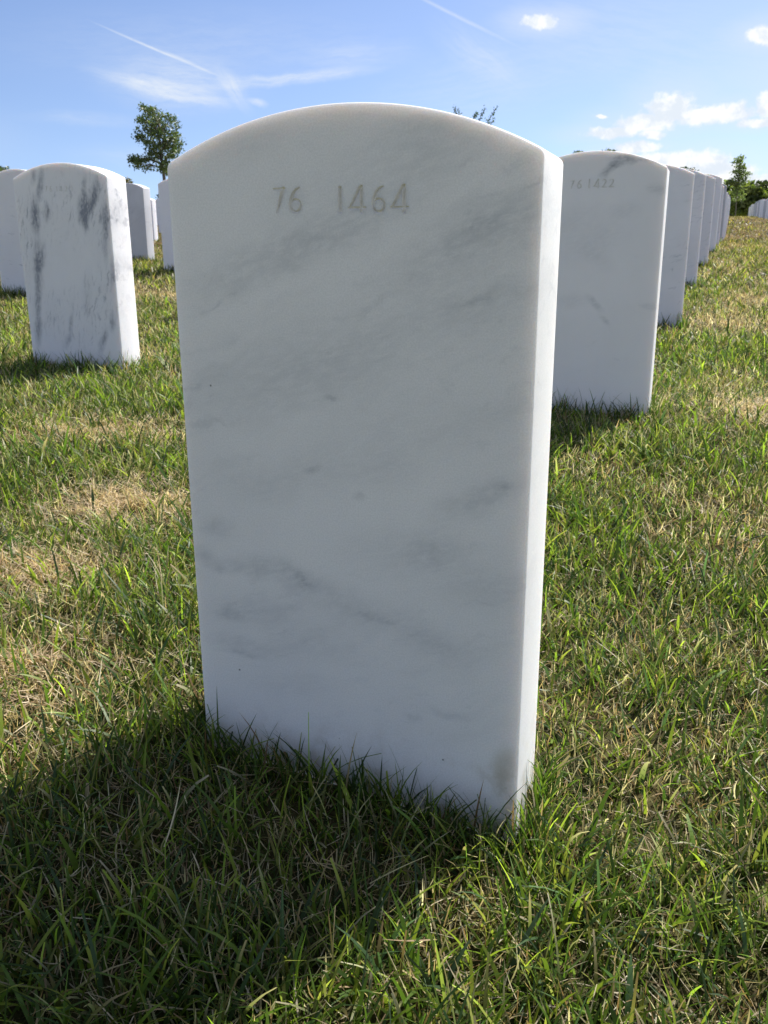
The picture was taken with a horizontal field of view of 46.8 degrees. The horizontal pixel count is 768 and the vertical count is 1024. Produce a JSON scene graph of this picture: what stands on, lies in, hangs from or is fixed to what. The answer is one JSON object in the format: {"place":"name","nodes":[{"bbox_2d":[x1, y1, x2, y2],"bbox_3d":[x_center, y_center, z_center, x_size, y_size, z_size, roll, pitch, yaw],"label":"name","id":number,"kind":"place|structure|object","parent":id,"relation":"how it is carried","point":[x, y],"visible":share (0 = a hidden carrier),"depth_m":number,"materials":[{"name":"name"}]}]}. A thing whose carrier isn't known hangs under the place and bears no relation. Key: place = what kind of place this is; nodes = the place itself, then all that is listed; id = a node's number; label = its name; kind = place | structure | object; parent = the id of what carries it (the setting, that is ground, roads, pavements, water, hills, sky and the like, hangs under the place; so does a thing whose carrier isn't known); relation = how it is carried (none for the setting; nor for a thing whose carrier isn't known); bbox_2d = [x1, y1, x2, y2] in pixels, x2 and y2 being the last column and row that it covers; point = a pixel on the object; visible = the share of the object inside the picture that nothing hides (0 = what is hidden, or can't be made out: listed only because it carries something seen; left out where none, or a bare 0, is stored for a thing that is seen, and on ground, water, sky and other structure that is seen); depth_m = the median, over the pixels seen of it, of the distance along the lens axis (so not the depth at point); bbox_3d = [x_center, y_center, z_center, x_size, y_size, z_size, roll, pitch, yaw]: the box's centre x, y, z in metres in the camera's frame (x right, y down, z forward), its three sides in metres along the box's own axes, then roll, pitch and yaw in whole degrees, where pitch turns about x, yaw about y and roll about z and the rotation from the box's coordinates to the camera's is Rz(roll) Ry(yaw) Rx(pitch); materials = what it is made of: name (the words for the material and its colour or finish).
{"place":"outdoors","nodes":[
{"label":"outdoors","id":0,"kind":"place"},
{"bbox_2d":[0,215,767,1023],"bbox_3d":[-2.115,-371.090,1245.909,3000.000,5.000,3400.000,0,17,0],"label":"ground","id":1,"kind":"structure","parent":0,"point":[608,742],"depth_m":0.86,"materials":[{"name":"green plant"}]},
{"bbox_2d":[0,166,9,170],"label":"young tree","id":2,"kind":"object","parent":1,"relation":"on","point":[3,168],"visible":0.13,"depth_m":56.41,"materials":[{"name":"green plant"}]},
{"bbox_2d":[0,169,25,297],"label":"headstone","id":3,"kind":"object","parent":1,"relation":"on","point":[11,269],"visible":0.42,"depth_m":4.66,"materials":[{"name":"white stone"}]},
{"bbox_2d":[13,163,139,371],"bbox_3d":[-0.957,-0.636,2.814,0.330,0.873,0.102,5,17,17],"label":"headstone","id":4,"kind":"object","parent":1,"relation":"on","point":[74,229],"visible":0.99,"depth_m":2.72,"materials":[{"name":"white marble"}]},
{"bbox_2d":[124,176,132,182],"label":"young tree","id":5,"kind":"object","parent":1,"relation":"on","point":[127,180],"visible":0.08,"depth_m":75.14,"materials":[{"name":"green plant"}]},
{"bbox_2d":[126,183,154,260],"bbox_3d":[-2.114,-2.303,7.475,0.330,0.873,0.102,5,17,18],"label":"headstone","id":6,"kind":"object","parent":1,"relation":"on","point":[140,218],"visible":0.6,"depth_m":7.37,"materials":[{"name":"stone"}]},
{"bbox_2d":[150,198,157,241],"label":"headstone","id":7,"kind":"object","parent":1,"relation":"on","point":[154,219],"visible":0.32,"depth_m":13.07,"materials":[{"name":"white stone"}]},
{"bbox_2d":[155,199,157,225],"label":"headstone","id":8,"kind":"object","parent":1,"relation":"on","point":[156,212],"visible":0.12,"depth_m":21.55,"materials":[{"name":"white stone"}]},
{"bbox_2d":[127,101,186,179],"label":"young tree","id":9,"kind":"object","parent":1,"relation":"on","point":[158,127],"visible":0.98,"depth_m":41.35,"materials":[{"name":"green plant"}]},
{"bbox_2d":[157,199,160,232],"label":"headstone","id":10,"kind":"object","parent":1,"relation":"on","point":[159,221],"visible":0.22,"depth_m":16.39,"materials":[{"name":"white stone"}]},
{"bbox_2d":[158,179,173,269],"bbox_3d":[-1.343,-1.820,6.057,0.330,0.873,0.102,5,17,18],"label":"headstone","id":11,"kind":"object","parent":1,"relation":"on","point":[165,219],"visible":0.28,"depth_m":6.01,"materials":[{"name":"white stone"}]},
{"bbox_2d":[167,102,562,841],"bbox_3d":[-0.016,0.098,0.888,0.330,0.917,0.102,5,17,18],"label":"headstone","id":12,"kind":"object","parent":1,"relation":"on","point":[367,304],"visible":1,"depth_m":0.79,"materials":[{"name":"stone"}]},
{"bbox_2d":[452,104,497,124],"bbox_3d":[2.965,-11.691,29.948,1.931,3.818,2.562,0,17,0],"label":"young tree","id":13,"kind":"object","parent":1,"relation":"on","point":[475,114],"visible":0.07,"depth_m":29.46,"materials":[{"name":"green plant"}]},
{"bbox_2d":[573,148,616,152],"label":"young tree","id":14,"kind":"object","parent":1,"relation":"on","point":[577,151],"visible":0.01,"depth_m":50.99,"materials":[{"name":"green plant"}]},
{"bbox_2d":[551,151,668,417],"bbox_3d":[0.512,-0.439,2.242,0.330,0.873,0.102,5,18,19],"label":"headstone","id":15,"kind":"object","parent":1,"relation":"on","point":[613,218],"visible":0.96,"depth_m":2.14,"materials":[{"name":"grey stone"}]},
{"bbox_2d":[657,164,694,329],"bbox_3d":[1.046,-0.939,3.595,0.330,0.873,0.102,5,17,17],"label":"headstone","id":16,"kind":"object","parent":1,"relation":"on","point":[677,230],"visible":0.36,"depth_m":3.47,"materials":[{"name":"white stone"}]},
{"bbox_2d":[683,168,705,285],"bbox_3d":[1.586,-1.451,4.957,0.330,0.873,0.102,5,17,18],"label":"headstone","id":17,"kind":"object","parent":1,"relation":"on","point":[696,224],"visible":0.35,"depth_m":4.83,"materials":[{"name":"white stone"}]},
{"bbox_2d":[698,175,715,266],"bbox_3d":[2.137,-1.935,6.294,0.330,0.873,0.102,5,17,18],"label":"headstone","id":18,"kind":"object","parent":1,"relation":"on","point":[707,217],"visible":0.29,"depth_m":6.17,"materials":[{"name":"white stone"}]},
{"bbox_2d":[705,174,721,251],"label":"headstone","id":19,"kind":"object","parent":1,"relation":"on","point":[716,207],"visible":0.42,"depth_m":7.46,"materials":[{"name":"white stone"}]},
{"bbox_2d":[716,186,723,243],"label":"headstone","id":20,"kind":"object","parent":1,"relation":"on","point":[720,216],"visible":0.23,"depth_m":8.81,"materials":[{"name":"white stone"}]},
{"bbox_2d":[719,184,726,240],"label":"headstone","id":21,"kind":"object","parent":1,"relation":"on","point":[723,210],"visible":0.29,"depth_m":10.14,"materials":[{"name":"stone"}]},
{"bbox_2d":[722,192,727,239],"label":"headstone","id":22,"kind":"object","parent":1,"relation":"on","point":[725,215],"visible":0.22,"depth_m":11.51,"materials":[{"name":"white stone"}]},
{"bbox_2d":[724,197,728,237],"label":"headstone","id":23,"kind":"object","parent":1,"relation":"on","point":[726,216],"visible":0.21,"depth_m":12.86,"materials":[{"name":"white stone"}]},
{"bbox_2d":[726,185,734,216],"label":"grove tree","id":24,"kind":"object","parent":1,"relation":"on","point":[728,188],"visible":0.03,"depth_m":158.61,"materials":[{"name":"green plant"}]},
{"bbox_2d":[722,154,752,215],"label":"sapling","id":25,"kind":"object","parent":1,"relation":"on","point":[740,172],"visible":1,"depth_m":54.32,"materials":[{"name":"green plant"}]},
{"bbox_2d":[728,180,767,216],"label":"grove tree","id":26,"kind":"object","parent":1,"relation":"on","point":[754,192],"visible":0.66,"depth_m":138.94,"materials":[{"name":"green plant"}]},
{"bbox_2d":[754,201,758,216],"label":"headstone","id":27,"kind":"object","parent":1,"relation":"on","point":[755,208],"visible":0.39,"depth_m":39.35,"materials":[{"name":"stone"}]},
{"bbox_2d":[757,199,763,216],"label":"headstone","id":28,"kind":"object","parent":1,"relation":"on","point":[758,208],"visible":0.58,"depth_m":35.30,"materials":[{"name":"stone"}]},
{"bbox_2d":[755,180,767,192],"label":"grove tree","id":29,"kind":"object","parent":1,"relation":"on","point":[763,183],"visible":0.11,"depth_m":167.14,"materials":[{"name":"green plant"}]},
{"bbox_2d":[759,200,764,217],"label":"headstone","id":30,"kind":"object","parent":1,"relation":"on","point":[761,209],"visible":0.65,"depth_m":32.62,"materials":[{"name":"white stone"}]},
{"bbox_2d":[762,200,766,217],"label":"headstone","id":31,"kind":"object","parent":1,"relation":"on","point":[764,208],"visible":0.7,"depth_m":29.93,"materials":[{"name":"stone"}]},
{"bbox_2d":[765,199,767,218],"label":"headstone","id":32,"kind":"object","parent":1,"relation":"on","point":[766,214],"visible":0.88,"depth_m":27.26,"materials":[{"name":"white stone"}]},
{"bbox_2d":[0,0,767,199],"label":"sky","id":33,"kind":"structure","parent":0,"point":[678,83],"materials":[{"name":"blue"}]}
]}

